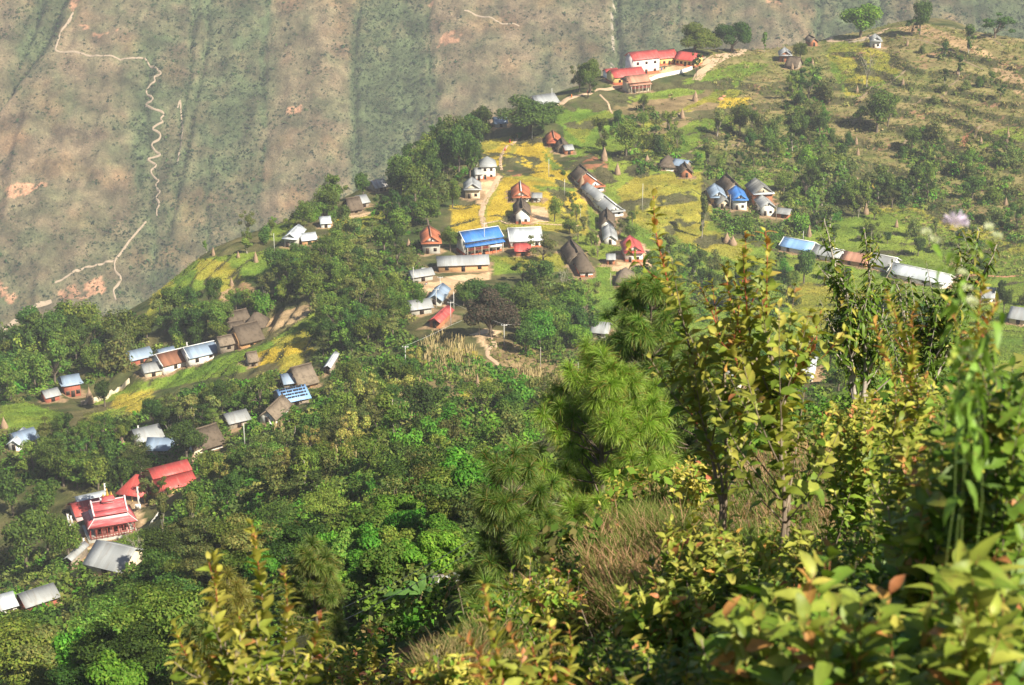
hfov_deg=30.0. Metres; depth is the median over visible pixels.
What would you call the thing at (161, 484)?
open crowned tree
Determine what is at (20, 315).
broadleaf tree
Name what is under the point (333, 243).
broadleaf tree
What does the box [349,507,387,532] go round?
leafed tree
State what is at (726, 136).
lopped tree
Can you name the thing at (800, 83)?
broadleaf tree
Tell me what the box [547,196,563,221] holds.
broadleaf tree
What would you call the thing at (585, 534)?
leafy shrub
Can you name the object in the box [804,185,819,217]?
lopped tree
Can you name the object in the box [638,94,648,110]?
open crowned tree
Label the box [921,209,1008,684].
flowering weed
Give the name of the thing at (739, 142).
terrace edge
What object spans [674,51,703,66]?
school building
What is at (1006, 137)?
open crowned tree
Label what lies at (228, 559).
leafed tree
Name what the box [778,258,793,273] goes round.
bushy tree
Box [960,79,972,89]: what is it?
bushy tree
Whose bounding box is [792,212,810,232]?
bushy tree
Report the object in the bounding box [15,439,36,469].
open crowned tree
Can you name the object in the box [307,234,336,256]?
feathery tree
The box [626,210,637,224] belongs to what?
open crowned tree
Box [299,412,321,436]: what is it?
broadleaf tree
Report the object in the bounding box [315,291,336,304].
broadleaf tree
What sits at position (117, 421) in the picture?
open crowned tree
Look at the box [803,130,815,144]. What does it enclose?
open crowned tree
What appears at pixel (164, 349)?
village house
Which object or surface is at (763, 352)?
broadleaf tree
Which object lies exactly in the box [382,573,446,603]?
banana plant
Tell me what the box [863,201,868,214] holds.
haystack
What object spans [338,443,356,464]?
bushy tree
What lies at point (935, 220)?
lopped tree
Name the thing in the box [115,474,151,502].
pavilion
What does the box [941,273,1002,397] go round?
leafy shrub
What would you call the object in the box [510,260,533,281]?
open crowned tree
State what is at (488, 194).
village path
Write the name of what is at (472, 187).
village house
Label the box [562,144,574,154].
shed
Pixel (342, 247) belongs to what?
broadleaf tree
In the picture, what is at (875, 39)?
village house
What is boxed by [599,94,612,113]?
ridge path
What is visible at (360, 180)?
broadleaf tree
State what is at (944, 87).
bushy tree
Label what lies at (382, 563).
leafed tree
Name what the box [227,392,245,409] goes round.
broadleaf tree
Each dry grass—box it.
[394,549,584,684]
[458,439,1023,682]
[568,485,718,629]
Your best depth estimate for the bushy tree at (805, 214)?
665.62 m
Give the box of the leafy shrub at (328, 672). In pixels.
[294,619,404,684]
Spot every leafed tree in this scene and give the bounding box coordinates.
[0,616,56,684]
[2,611,45,640]
[9,623,59,682]
[9,661,56,684]
[44,664,94,684]
[51,627,89,673]
[66,594,131,639]
[68,619,135,675]
[78,578,148,630]
[84,648,147,684]
[107,586,205,649]
[108,618,172,684]
[128,566,150,581]
[129,579,205,624]
[133,547,182,584]
[136,570,203,597]
[137,526,184,561]
[143,551,189,584]
[160,555,210,588]
[169,516,209,543]
[170,530,231,558]
[179,542,221,581]
[206,512,262,543]
[217,512,281,555]
[217,550,246,581]
[243,547,281,586]
[249,519,270,537]
[271,521,330,567]
[300,486,349,517]
[308,570,346,606]
[314,531,342,569]
[323,525,363,568]
[341,567,368,599]
[345,547,374,573]
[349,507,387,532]
[356,522,398,550]
[357,539,408,586]
[372,504,402,516]
[373,493,424,511]
[378,525,417,545]
[380,508,427,532]
[399,538,433,567]
[416,512,461,541]
[418,530,463,573]
[420,465,465,502]
[424,527,467,559]
[425,496,462,523]
[438,446,490,469]
[450,455,501,496]
[463,285,520,337]
[519,307,540,319]
[520,311,531,321]
[525,309,555,348]
[540,299,558,312]
[546,309,571,335]
[557,290,587,310]
[562,323,592,349]
[774,360,787,379]
[817,333,843,365]
[839,3,883,37]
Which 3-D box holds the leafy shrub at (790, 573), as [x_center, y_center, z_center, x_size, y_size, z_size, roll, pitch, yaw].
[1.056,0.972,6.469,0.628,1.040,0.788,18,28,37]
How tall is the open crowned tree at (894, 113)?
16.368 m
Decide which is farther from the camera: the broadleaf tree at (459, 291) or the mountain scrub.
the mountain scrub
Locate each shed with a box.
[38,387,61,402]
[139,361,163,377]
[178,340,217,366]
[214,333,237,354]
[406,267,434,282]
[435,254,489,271]
[472,167,483,180]
[512,243,530,255]
[532,192,541,201]
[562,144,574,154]
[715,193,731,208]
[775,207,792,218]
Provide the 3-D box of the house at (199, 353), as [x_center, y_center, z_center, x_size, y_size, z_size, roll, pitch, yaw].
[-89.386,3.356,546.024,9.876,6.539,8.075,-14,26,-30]
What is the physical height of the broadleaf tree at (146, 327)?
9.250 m
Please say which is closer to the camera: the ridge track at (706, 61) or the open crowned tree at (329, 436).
the open crowned tree at (329, 436)
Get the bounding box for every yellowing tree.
[213,457,237,481]
[272,447,296,471]
[296,425,319,447]
[316,439,334,450]
[335,410,370,438]
[336,384,365,407]
[338,415,361,437]
[338,427,361,454]
[355,372,383,403]
[387,374,414,403]
[405,346,426,363]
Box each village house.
[0,591,18,613]
[6,427,25,450]
[6,427,39,443]
[15,582,59,610]
[56,373,82,396]
[68,497,99,521]
[72,490,105,501]
[82,540,142,576]
[126,346,152,364]
[128,423,164,445]
[145,437,174,455]
[149,347,185,374]
[153,346,174,353]
[219,408,251,429]
[270,384,311,404]
[278,373,295,387]
[282,224,306,246]
[323,351,339,373]
[356,194,369,206]
[367,178,387,191]
[405,298,433,315]
[419,224,441,253]
[426,572,458,584]
[427,283,450,305]
[427,305,453,328]
[456,226,504,254]
[463,177,481,198]
[478,156,496,178]
[505,226,542,247]
[511,181,530,201]
[530,93,559,105]
[545,129,560,146]
[572,173,605,190]
[580,182,609,203]
[591,322,612,337]
[593,193,625,216]
[601,223,617,244]
[620,74,651,93]
[620,235,644,261]
[706,183,726,203]
[728,185,748,209]
[744,177,774,205]
[753,195,775,215]
[779,236,819,253]
[795,356,818,380]
[809,244,844,262]
[841,251,867,267]
[869,33,882,47]
[870,253,901,270]
[886,262,954,288]
[980,287,995,302]
[1007,306,1023,324]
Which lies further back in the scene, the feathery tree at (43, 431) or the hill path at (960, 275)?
the hill path at (960, 275)
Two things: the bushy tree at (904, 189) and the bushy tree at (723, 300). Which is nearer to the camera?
the bushy tree at (723, 300)
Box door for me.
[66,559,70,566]
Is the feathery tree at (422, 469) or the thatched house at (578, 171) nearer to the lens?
the feathery tree at (422, 469)
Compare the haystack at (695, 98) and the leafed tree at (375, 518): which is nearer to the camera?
the leafed tree at (375, 518)
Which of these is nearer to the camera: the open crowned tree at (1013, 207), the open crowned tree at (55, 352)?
the open crowned tree at (55, 352)
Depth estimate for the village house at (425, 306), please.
507.46 m
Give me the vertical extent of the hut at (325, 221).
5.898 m
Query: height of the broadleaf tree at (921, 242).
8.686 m
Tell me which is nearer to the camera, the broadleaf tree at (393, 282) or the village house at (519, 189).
the broadleaf tree at (393, 282)
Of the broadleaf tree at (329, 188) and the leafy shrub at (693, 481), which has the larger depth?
the broadleaf tree at (329, 188)
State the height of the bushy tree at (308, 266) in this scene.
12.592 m
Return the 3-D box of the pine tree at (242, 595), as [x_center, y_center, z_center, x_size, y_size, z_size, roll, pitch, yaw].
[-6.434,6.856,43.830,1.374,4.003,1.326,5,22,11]
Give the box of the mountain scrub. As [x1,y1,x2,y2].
[0,0,1023,320]
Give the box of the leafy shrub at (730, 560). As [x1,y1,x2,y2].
[702,517,817,632]
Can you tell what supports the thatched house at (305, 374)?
on the hillside
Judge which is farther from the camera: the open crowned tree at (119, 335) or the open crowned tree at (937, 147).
the open crowned tree at (937, 147)
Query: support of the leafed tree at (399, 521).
on the hillside
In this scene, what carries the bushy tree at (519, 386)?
on the hillside
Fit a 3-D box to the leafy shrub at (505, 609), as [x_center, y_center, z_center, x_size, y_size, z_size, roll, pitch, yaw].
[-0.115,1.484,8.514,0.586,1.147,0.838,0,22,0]
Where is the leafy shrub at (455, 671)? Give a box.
[402,644,490,684]
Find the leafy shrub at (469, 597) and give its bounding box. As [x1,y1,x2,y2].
[444,567,502,638]
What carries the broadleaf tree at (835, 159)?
on the hillside
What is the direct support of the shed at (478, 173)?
on the hillside
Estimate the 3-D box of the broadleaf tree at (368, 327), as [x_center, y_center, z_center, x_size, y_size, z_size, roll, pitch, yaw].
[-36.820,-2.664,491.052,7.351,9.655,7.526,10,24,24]
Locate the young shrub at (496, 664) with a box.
[447,580,613,684]
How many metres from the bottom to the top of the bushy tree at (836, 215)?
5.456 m
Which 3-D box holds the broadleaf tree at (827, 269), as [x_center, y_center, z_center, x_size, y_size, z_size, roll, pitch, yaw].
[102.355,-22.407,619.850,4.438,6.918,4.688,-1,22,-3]
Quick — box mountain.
[0,0,1023,338]
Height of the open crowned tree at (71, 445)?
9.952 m
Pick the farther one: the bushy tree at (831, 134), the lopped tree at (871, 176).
the bushy tree at (831, 134)
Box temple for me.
[81,488,137,543]
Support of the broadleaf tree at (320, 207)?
on the hillside
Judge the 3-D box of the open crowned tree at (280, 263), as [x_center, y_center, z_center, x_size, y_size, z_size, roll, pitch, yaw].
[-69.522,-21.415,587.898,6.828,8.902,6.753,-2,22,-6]
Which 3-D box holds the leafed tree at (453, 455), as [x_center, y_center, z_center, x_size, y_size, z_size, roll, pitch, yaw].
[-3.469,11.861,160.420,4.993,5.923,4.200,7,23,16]
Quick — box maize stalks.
[272,328,570,459]
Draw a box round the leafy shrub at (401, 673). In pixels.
[356,661,410,684]
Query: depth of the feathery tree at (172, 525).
294.29 m
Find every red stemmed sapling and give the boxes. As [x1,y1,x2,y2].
[625,188,763,576]
[680,226,854,547]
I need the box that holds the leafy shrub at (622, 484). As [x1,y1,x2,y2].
[595,458,689,516]
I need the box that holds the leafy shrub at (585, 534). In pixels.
[546,508,629,560]
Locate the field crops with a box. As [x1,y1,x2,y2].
[0,42,1023,558]
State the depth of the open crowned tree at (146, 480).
424.93 m
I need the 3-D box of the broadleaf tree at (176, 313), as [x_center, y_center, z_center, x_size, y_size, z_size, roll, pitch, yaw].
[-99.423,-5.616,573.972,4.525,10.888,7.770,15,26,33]
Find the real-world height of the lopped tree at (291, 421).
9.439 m
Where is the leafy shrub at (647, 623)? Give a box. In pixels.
[573,562,728,676]
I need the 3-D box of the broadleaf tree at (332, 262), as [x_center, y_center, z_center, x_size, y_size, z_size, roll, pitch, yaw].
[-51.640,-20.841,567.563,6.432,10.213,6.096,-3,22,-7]
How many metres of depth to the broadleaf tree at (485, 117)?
767.20 m
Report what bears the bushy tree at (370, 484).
on the hillside
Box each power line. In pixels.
[272,550,473,645]
[276,539,472,631]
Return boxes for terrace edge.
[660,105,702,125]
[730,137,745,146]
[857,70,905,100]
[888,32,982,68]
[941,26,1004,46]
[941,75,958,97]
[970,124,981,141]
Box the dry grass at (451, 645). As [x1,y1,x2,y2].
[394,549,584,684]
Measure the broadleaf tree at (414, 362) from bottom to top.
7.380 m
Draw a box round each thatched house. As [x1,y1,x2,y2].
[177,422,224,451]
[221,308,249,323]
[226,319,243,332]
[227,320,264,348]
[247,312,269,328]
[257,394,292,423]
[286,362,319,387]
[342,196,363,213]
[512,197,531,223]
[560,238,584,264]
[570,163,597,181]
[572,250,594,276]
[599,207,615,230]
[616,267,634,283]
[717,172,743,194]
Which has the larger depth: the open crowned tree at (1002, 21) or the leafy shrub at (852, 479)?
the open crowned tree at (1002, 21)
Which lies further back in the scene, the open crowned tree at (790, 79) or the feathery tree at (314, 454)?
the open crowned tree at (790, 79)
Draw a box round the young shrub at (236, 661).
[164,519,344,684]
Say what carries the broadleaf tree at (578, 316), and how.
on the hillside
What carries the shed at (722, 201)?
on the hillside
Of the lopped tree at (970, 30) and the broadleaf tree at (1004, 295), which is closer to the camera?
the broadleaf tree at (1004, 295)
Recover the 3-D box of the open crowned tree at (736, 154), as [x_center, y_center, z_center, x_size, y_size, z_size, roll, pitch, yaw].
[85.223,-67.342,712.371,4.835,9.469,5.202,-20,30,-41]
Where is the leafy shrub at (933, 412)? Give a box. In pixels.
[864,367,952,522]
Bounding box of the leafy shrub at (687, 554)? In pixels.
[611,508,765,625]
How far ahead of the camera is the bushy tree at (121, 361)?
560.01 m
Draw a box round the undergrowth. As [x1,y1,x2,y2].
[0,55,1023,684]
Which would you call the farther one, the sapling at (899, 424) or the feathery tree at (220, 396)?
the feathery tree at (220, 396)
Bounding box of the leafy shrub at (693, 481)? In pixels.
[666,455,731,515]
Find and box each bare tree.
[128,533,144,547]
[557,268,568,281]
[861,56,874,86]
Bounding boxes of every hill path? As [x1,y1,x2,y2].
[485,335,502,367]
[955,274,1021,277]
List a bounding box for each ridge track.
[558,85,621,104]
[693,53,743,80]
[701,28,888,64]
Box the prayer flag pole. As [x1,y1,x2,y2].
[136,486,139,509]
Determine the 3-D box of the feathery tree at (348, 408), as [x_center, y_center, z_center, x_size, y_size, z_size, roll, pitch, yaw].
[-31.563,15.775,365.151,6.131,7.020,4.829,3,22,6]
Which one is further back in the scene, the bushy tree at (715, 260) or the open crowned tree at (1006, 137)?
the open crowned tree at (1006, 137)
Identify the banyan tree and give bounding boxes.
[458,277,510,302]
[493,94,564,132]
[499,279,550,323]
[573,58,600,93]
[680,22,722,52]
[712,21,752,52]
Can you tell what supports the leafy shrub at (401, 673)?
on the ground at (747, 503)
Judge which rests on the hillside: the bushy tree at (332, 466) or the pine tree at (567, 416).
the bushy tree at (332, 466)
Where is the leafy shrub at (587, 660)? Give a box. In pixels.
[554,622,653,684]
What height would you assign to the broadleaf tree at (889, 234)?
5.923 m
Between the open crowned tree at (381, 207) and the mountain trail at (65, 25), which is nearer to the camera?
the open crowned tree at (381, 207)
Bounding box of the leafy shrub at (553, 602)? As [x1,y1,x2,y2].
[499,556,588,643]
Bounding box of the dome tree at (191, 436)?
[164,419,208,456]
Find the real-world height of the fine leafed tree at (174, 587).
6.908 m
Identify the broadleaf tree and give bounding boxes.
[0,339,11,355]
[0,349,17,367]
[0,466,24,515]
[1,507,44,566]
[6,324,31,335]
[15,305,38,331]
[15,350,50,390]
[18,349,46,385]
[22,318,59,356]
[23,477,60,512]
[25,311,61,356]
[34,436,57,460]
[36,503,66,553]
[39,449,76,486]
[43,309,69,329]
[43,326,80,369]
[44,302,78,317]
[50,518,82,554]
[51,299,95,326]
[51,412,64,430]
[66,313,85,332]
[67,451,90,473]
[72,328,86,361]
[80,343,105,373]
[81,455,110,490]
[90,337,107,350]
[94,378,109,406]
[100,437,123,462]
[101,308,141,344]
[104,458,132,486]
[135,316,155,337]
[142,397,162,423]
[154,315,172,334]
[161,285,185,309]
[169,307,186,334]
[178,285,203,304]
[179,479,213,513]
[183,307,206,325]
[186,320,208,343]
[191,300,208,312]
[195,449,222,488]
[203,298,219,311]
[205,277,223,299]
[205,299,234,325]
[207,303,226,327]
[207,319,229,335]
[212,379,224,398]
[212,472,241,504]
[225,292,243,309]
[225,450,247,473]
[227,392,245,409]
[261,247,285,277]
[276,283,287,301]
[279,276,293,294]
[283,242,308,260]
[293,200,315,226]
[296,447,313,465]
[299,270,326,299]
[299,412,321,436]
[305,319,321,344]
[310,188,330,215]
[310,315,331,329]
[310,439,335,471]
[315,182,340,209]
[315,202,329,215]
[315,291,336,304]
[315,294,339,317]
[317,237,340,256]
[318,317,337,345]
[318,405,347,428]
[320,254,331,270]
[324,191,340,210]
[326,226,347,239]
[327,255,346,274]
[328,389,357,416]
[331,239,354,261]
[331,264,348,283]
[334,358,360,388]
[336,286,353,309]
[336,294,349,319]
[337,234,355,246]
[339,246,363,263]
[342,302,369,318]
[343,333,360,351]
[344,309,370,334]
[349,271,375,294]
[351,217,361,234]
[353,315,381,342]
[354,171,369,193]
[366,368,386,389]
[369,307,390,328]
[371,224,395,250]
[379,277,406,294]
[382,286,407,308]
[385,153,410,175]
[386,207,411,231]
[387,173,399,191]
[387,225,404,249]
[387,295,411,318]
[388,172,409,196]
[389,440,415,460]
[390,156,412,191]
[396,364,417,384]
[400,163,427,200]
[400,357,419,373]
[400,379,445,416]
[409,145,427,164]
[410,285,427,302]
[413,197,440,225]
[415,158,441,187]
[418,131,436,147]
[421,138,435,155]
[421,151,441,170]
[428,124,450,139]
[429,129,452,171]
[439,114,464,131]
[439,151,454,174]
[441,225,459,250]
[443,178,460,205]
[448,123,469,172]
[454,281,474,305]
[458,134,481,177]
[459,116,489,140]
[464,113,481,130]
[471,105,492,124]
[497,399,522,423]
[498,390,521,407]
[514,293,539,318]
[514,320,537,352]
[526,259,554,286]
[543,306,570,335]
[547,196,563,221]
[548,297,567,309]
[562,218,578,234]
[565,304,599,332]
[613,109,621,125]
[615,119,640,155]
[624,223,638,236]
[638,110,649,126]
[645,250,658,266]
[693,249,708,264]
[703,269,721,288]
[727,101,748,135]
[744,132,757,152]
[760,350,785,362]
[774,170,793,193]
[777,144,785,157]
[786,270,800,288]
[792,41,808,56]
[794,263,801,273]
[795,77,804,90]
[796,92,803,103]
[797,249,815,283]
[801,115,814,130]
[803,332,822,358]
[812,114,826,134]
[821,264,833,279]
[827,153,847,181]
[841,266,851,280]
[843,179,863,204]
[863,88,897,132]
[874,296,890,312]
[876,171,903,198]
[884,230,891,243]
[904,126,921,148]
[913,0,932,34]
[913,303,933,328]
[914,236,925,255]
[955,228,966,246]
[962,176,985,199]
[965,166,976,174]
[997,285,1013,311]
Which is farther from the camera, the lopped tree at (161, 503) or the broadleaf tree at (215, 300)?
the broadleaf tree at (215, 300)
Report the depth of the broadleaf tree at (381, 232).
595.97 m
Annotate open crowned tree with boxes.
[0,360,21,400]
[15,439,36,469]
[44,339,71,382]
[53,431,79,455]
[66,459,87,489]
[67,426,90,451]
[73,437,98,458]
[80,316,106,352]
[88,449,105,460]
[104,320,134,357]
[111,416,122,431]
[114,424,127,442]
[118,416,133,440]
[139,477,153,501]
[149,291,173,324]
[152,475,171,493]
[170,396,191,423]
[196,382,217,406]
[223,287,239,310]
[226,469,245,496]
[233,443,263,478]
[238,210,255,230]
[241,231,251,238]
[246,375,272,408]
[257,371,276,393]
[272,266,286,279]
[274,429,295,452]
[275,259,292,278]
[281,218,295,231]
[296,250,329,279]
[305,201,315,219]
[317,429,338,447]
[318,304,343,332]
[324,173,348,205]
[329,218,349,231]
[330,215,361,238]
[331,327,353,349]
[341,268,353,277]
[341,472,378,504]
[344,402,368,428]
[345,278,375,304]
[346,234,373,250]
[346,244,376,270]
[350,256,382,290]
[357,261,378,287]
[359,421,376,435]
[372,196,400,221]
[372,274,387,296]
[378,401,413,436]
[386,272,398,282]
[388,189,414,222]
[388,238,406,264]
[399,197,417,223]
[401,141,421,157]
[401,146,420,163]
[401,189,419,207]
[419,145,444,168]
[421,171,450,212]
[428,434,451,457]
[429,117,444,133]
[436,412,466,443]
[462,126,476,138]
[473,109,491,131]
[493,382,517,400]
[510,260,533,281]
[524,370,559,404]
[528,233,558,259]
[538,293,549,301]
[547,281,577,302]
[565,192,577,207]
[570,64,585,91]
[570,204,582,220]
[570,281,601,314]
[572,225,582,240]
[574,280,600,308]
[580,75,597,97]
[585,231,597,245]
[591,236,604,255]
[592,116,614,149]
[614,219,625,232]
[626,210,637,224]
[630,130,642,151]
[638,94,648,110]
[649,265,662,275]
[650,124,660,135]
[660,246,672,266]
[662,110,677,138]
[667,260,682,272]
[670,126,684,147]
[692,53,702,76]
[733,150,747,167]
[744,109,766,141]
[747,261,757,285]
[748,147,761,166]
[757,134,777,156]
[774,252,787,261]
[785,188,799,200]
[786,74,799,99]
[797,166,817,196]
[800,158,820,186]
[802,74,818,97]
[802,100,822,119]
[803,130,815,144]
[811,208,824,224]
[817,136,827,154]
[826,356,846,390]
[842,173,856,192]
[853,106,867,126]
[865,222,882,243]
[867,205,883,219]
[872,313,895,333]
[884,188,901,207]
[885,92,899,126]
[890,287,911,307]
[905,16,920,35]
[916,160,940,184]
[918,140,929,153]
[919,176,935,197]
[931,144,947,166]
[957,152,967,165]
[962,149,979,169]
[964,110,971,121]
[969,226,976,240]
[975,239,984,249]
[975,309,986,323]
[982,12,1017,37]
[996,84,1006,98]
[999,133,1013,153]
[1006,202,1023,228]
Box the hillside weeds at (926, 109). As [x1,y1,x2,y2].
[486,22,1023,379]
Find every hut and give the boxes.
[62,541,88,567]
[244,350,258,366]
[300,232,316,244]
[318,216,331,227]
[491,117,507,127]
[554,136,567,152]
[605,253,615,264]
[658,155,675,170]
[673,158,691,169]
[677,161,693,177]
[778,47,791,61]
[784,56,803,68]
[804,34,818,45]
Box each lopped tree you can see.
[61,412,72,437]
[155,492,166,528]
[160,406,174,435]
[178,388,191,418]
[180,394,198,426]
[185,490,197,526]
[205,395,221,412]
[241,237,252,253]
[242,382,256,401]
[255,271,274,298]
[268,220,275,234]
[281,411,303,443]
[288,257,300,287]
[293,451,309,487]
[295,220,307,225]
[305,470,322,491]
[372,389,398,432]
[380,459,404,485]
[383,354,401,381]
[470,121,483,165]
[579,216,587,228]
[662,233,676,252]
[677,277,686,288]
[686,256,700,275]
[696,268,705,286]
[699,193,708,237]
[704,142,713,163]
[713,108,725,136]
[723,133,729,149]
[761,32,766,51]
[787,123,799,150]
[799,67,806,79]
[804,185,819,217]
[813,171,827,192]
[814,187,825,204]
[819,160,835,189]
[821,204,839,225]
[830,224,840,241]
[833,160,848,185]
[851,201,859,216]
[855,194,865,217]
[861,171,877,184]
[861,180,872,207]
[873,177,885,199]
[875,165,888,184]
[891,278,903,297]
[907,165,921,193]
[928,225,933,241]
[932,217,938,231]
[936,236,945,249]
[940,41,948,57]
[942,68,948,82]
[956,54,965,74]
[965,24,976,54]
[988,71,995,87]
[995,280,1006,300]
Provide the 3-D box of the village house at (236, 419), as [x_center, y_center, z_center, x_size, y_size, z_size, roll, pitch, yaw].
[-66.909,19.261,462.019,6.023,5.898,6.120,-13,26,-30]
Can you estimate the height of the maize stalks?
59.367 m
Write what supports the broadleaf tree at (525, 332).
on the hillside
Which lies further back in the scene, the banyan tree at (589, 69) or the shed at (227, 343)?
the banyan tree at (589, 69)
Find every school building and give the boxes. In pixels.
[602,68,617,77]
[606,66,645,84]
[624,49,660,73]
[658,49,676,65]
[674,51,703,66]
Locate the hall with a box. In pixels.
[140,459,195,498]
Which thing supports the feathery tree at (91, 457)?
on the hillside
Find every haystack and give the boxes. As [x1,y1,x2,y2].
[0,417,8,428]
[86,385,93,403]
[253,252,258,262]
[578,175,583,188]
[600,146,607,161]
[614,161,620,175]
[679,108,684,118]
[692,90,697,101]
[723,233,729,243]
[728,236,736,245]
[806,225,811,237]
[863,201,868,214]
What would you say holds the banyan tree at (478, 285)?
on the hillside
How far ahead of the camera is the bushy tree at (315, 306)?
539.55 m
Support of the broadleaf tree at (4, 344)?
on the hillside
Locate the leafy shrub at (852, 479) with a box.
[790,389,895,574]
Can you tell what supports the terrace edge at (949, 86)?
on the hillside
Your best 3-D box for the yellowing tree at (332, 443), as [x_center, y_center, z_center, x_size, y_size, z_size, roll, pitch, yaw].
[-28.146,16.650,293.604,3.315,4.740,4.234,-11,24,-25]
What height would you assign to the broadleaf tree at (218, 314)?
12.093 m
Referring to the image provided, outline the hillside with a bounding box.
[0,18,1023,684]
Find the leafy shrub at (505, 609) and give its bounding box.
[453,585,553,654]
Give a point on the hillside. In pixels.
(284, 316)
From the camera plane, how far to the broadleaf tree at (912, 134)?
741.58 m
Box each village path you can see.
[479,176,500,226]
[486,220,578,225]
[499,138,517,170]
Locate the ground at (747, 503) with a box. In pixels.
[382,431,1023,684]
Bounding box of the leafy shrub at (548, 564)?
[519,546,581,593]
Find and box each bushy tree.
[0,323,36,352]
[4,339,30,375]
[9,361,34,393]
[11,333,42,367]
[79,303,102,321]
[95,329,137,372]
[168,318,186,341]
[172,333,189,348]
[183,305,199,330]
[238,286,263,307]
[251,290,276,313]
[258,224,271,243]
[261,474,294,503]
[286,211,301,225]
[292,253,323,283]
[292,271,314,294]
[293,425,299,436]
[308,293,318,311]
[310,209,321,221]
[320,453,343,476]
[327,205,341,218]
[333,272,351,297]
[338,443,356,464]
[339,205,350,216]
[355,478,378,498]
[374,449,408,484]
[377,379,399,397]
[389,426,423,450]
[401,445,432,475]
[409,412,426,441]
[420,415,447,438]
[438,401,464,426]
[493,407,528,443]
[497,370,535,402]
[533,277,550,307]
[539,329,562,352]
[549,293,559,301]
[642,133,654,148]
[652,134,668,149]
[653,134,669,155]
[678,271,687,284]
[702,137,713,150]
[706,247,723,268]
[715,151,726,167]
[715,289,730,305]
[735,217,754,233]
[747,255,760,269]
[749,111,765,140]
[762,125,774,151]
[764,114,781,137]
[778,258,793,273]
[784,286,801,305]
[789,104,808,124]
[791,181,801,193]
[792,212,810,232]
[798,145,817,162]
[799,209,811,222]
[806,104,813,116]
[813,76,836,101]
[817,152,830,164]
[820,105,829,114]
[826,179,845,204]
[828,127,836,141]
[831,211,841,221]
[835,142,848,158]
[839,152,858,174]
[844,132,855,145]
[863,217,875,233]
[894,146,907,157]
[894,176,907,190]
[894,183,912,204]
[905,216,921,236]
[918,44,925,53]
[921,114,946,139]
[929,94,940,104]
[939,83,948,91]
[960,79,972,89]
[963,173,981,186]
[975,75,985,87]
[976,253,994,269]
[981,204,1005,224]
[982,185,1003,201]
[999,145,1020,165]
[1017,292,1023,305]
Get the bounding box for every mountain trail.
[3,299,51,329]
[53,260,113,283]
[54,12,142,60]
[113,221,145,299]
[144,58,163,215]
[177,100,182,163]
[464,10,518,25]
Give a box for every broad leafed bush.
[685,582,808,684]
[744,546,949,684]
[828,520,903,626]
[836,409,955,616]
[863,436,1023,636]
[881,337,1023,637]
[889,532,1023,684]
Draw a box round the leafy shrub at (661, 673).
[608,628,717,684]
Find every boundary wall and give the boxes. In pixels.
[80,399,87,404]
[92,378,129,402]
[650,66,691,80]
[848,35,869,42]
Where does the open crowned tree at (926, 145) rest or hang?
on the hillside
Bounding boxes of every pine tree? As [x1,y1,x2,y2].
[198,564,260,655]
[276,533,350,661]
[448,436,568,595]
[470,334,682,593]
[542,266,718,520]
[637,335,746,471]
[708,413,764,465]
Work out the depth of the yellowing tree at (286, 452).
293.75 m
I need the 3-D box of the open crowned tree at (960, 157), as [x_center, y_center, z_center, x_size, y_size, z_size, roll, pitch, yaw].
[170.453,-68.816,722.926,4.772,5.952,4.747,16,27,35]
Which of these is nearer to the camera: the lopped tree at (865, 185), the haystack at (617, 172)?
the lopped tree at (865, 185)
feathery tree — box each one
[34,436,71,479]
[36,416,52,436]
[40,420,60,436]
[44,430,68,455]
[73,453,108,482]
[76,413,94,426]
[77,420,100,451]
[90,418,112,435]
[91,410,115,440]
[119,433,151,460]
[126,447,155,474]
[158,392,175,420]
[161,522,179,530]
[180,515,225,547]
[189,403,215,424]
[204,408,218,422]
[205,379,234,411]
[226,382,240,396]
[241,434,276,471]
[244,466,267,490]
[249,440,287,467]
[256,497,299,528]
[258,454,287,482]
[259,513,305,562]
[282,472,305,495]
[285,250,311,273]
[297,444,321,472]
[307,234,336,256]
[311,329,329,354]
[319,415,347,435]
[331,406,360,425]
[335,276,351,293]
[340,252,358,270]
[344,427,392,467]
[359,220,378,241]
[361,474,422,511]
[362,291,383,308]
[364,284,392,311]
[364,382,382,414]
[365,397,385,426]
[379,308,401,334]
[380,382,405,403]
[380,442,457,476]
[395,463,434,505]
[401,247,419,266]
[407,478,474,523]
[409,183,440,218]
[448,480,489,523]
[455,379,504,415]
[494,444,539,487]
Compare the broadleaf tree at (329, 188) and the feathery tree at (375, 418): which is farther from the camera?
the broadleaf tree at (329, 188)
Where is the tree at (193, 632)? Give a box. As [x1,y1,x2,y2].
[166,609,243,684]
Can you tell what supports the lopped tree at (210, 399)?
on the hillside
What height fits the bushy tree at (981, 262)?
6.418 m
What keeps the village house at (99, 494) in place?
on the hillside
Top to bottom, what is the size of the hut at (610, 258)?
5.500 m
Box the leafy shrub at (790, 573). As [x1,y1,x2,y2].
[727,538,870,621]
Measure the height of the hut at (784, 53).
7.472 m
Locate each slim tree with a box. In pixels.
[813,218,910,418]
[877,227,1000,422]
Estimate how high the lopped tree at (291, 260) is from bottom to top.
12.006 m
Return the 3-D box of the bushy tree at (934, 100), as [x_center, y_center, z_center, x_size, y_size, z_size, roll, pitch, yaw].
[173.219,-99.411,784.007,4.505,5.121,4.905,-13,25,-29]
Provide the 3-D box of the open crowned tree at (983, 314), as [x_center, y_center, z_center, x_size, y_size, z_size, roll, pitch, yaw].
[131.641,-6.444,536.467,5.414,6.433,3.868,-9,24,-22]
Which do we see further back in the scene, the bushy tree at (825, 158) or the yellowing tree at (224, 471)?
the bushy tree at (825, 158)
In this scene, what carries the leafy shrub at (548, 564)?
on the ground at (747, 503)

